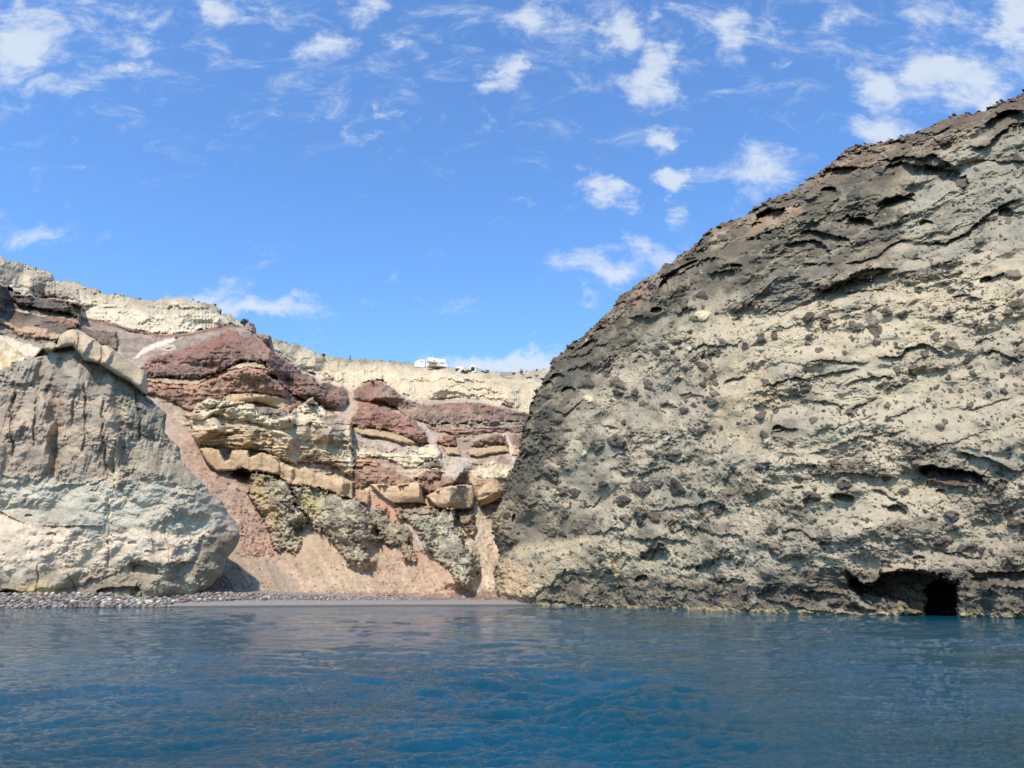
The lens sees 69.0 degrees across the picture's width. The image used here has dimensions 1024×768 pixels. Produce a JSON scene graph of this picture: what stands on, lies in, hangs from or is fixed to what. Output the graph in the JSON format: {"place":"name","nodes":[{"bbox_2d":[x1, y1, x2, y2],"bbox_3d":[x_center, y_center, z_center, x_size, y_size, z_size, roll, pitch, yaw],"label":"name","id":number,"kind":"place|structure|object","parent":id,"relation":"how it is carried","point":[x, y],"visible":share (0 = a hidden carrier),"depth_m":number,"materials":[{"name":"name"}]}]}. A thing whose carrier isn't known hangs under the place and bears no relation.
{"place":"outdoors","nodes":[
{"label":"outdoors","id":0,"kind":"place"},
{"bbox_2d":[0,329,239,598],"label":"cliff","id":1,"kind":"structure","parent":0,"point":[103,488],"depth_m":122.36,"materials":[{"name":"grey stone"}]},
{"bbox_2d":[0,590,537,607],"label":"beach","id":2,"kind":"structure","parent":0,"point":[301,602],"depth_m":122.82,"materials":[{"name":"grey gravel"}]},
{"bbox_2d":[0,592,510,607],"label":"pebbles","id":3,"kind":"object","parent":2,"relation":"on","point":[252,596],"visible":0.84,"depth_m":122.09,"materials":[{"name":"grey gravel"}]},
{"bbox_2d":[0,256,549,597],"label":"mountainside","id":4,"kind":"structure","parent":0,"point":[313,471],"depth_m":170.75,"materials":[{"name":"beige stone"}]},
{"bbox_2d":[240,318,248,326],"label":"bush","id":5,"kind":"object","parent":4,"relation":"on","point":[243,322],"visible":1,"depth_m":245.03,"materials":[{"name":"green plant"}]},
{"bbox_2d":[246,322,255,332],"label":"ruined wall","id":6,"kind":"structure","parent":4,"relation":"on","point":[250,327],"depth_m":240.34,"materials":[{"name":"beige stone"}]},
{"bbox_2d":[415,359,424,367],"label":"house","id":7,"kind":"structure","parent":4,"relation":"on","point":[420,363],"depth_m":282.58,"materials":[{"name":"white paint"}]},
{"bbox_2d":[426,357,447,368],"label":"house","id":8,"kind":"structure","parent":4,"relation":"on","point":[434,363],"depth_m":275.25,"materials":[{"name":"white paint"}]},
{"bbox_2d":[461,369,471,373],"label":"bush","id":9,"kind":"object","parent":4,"relation":"on","point":[465,372],"visible":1,"depth_m":243.19,"materials":[{"name":"green plant"}]},
{"bbox_2d":[470,365,482,372],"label":"house","id":10,"kind":"structure","parent":4,"relation":"on","point":[475,369],"depth_m":268.96,"materials":[{"name":"white paint"}]},
{"bbox_2d":[500,372,510,375],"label":"terrace wall","id":11,"kind":"structure","parent":4,"relation":"on","point":[504,373],"depth_m":273.40,"materials":[{"name":"white paint"}]},
{"bbox_2d":[0,605,1023,767],"bbox_3d":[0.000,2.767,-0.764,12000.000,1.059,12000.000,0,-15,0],"label":"water","id":12,"kind":"structure","parent":0,"point":[509,686],"depth_m":20.02,"materials":[{"name":"blue liquid"}]},
{"bbox_2d":[0,0,1023,372],"label":"sky","id":13,"kind":"structure","parent":0,"point":[464,183],"materials":[{"name":"blue"}]},
{"bbox_2d":[491,89,1023,617],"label":"headland","id":14,"kind":"structure","parent":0,"point":[807,397],"depth_m":101.52,"materials":[{"name":"grey stone"}]}
]}

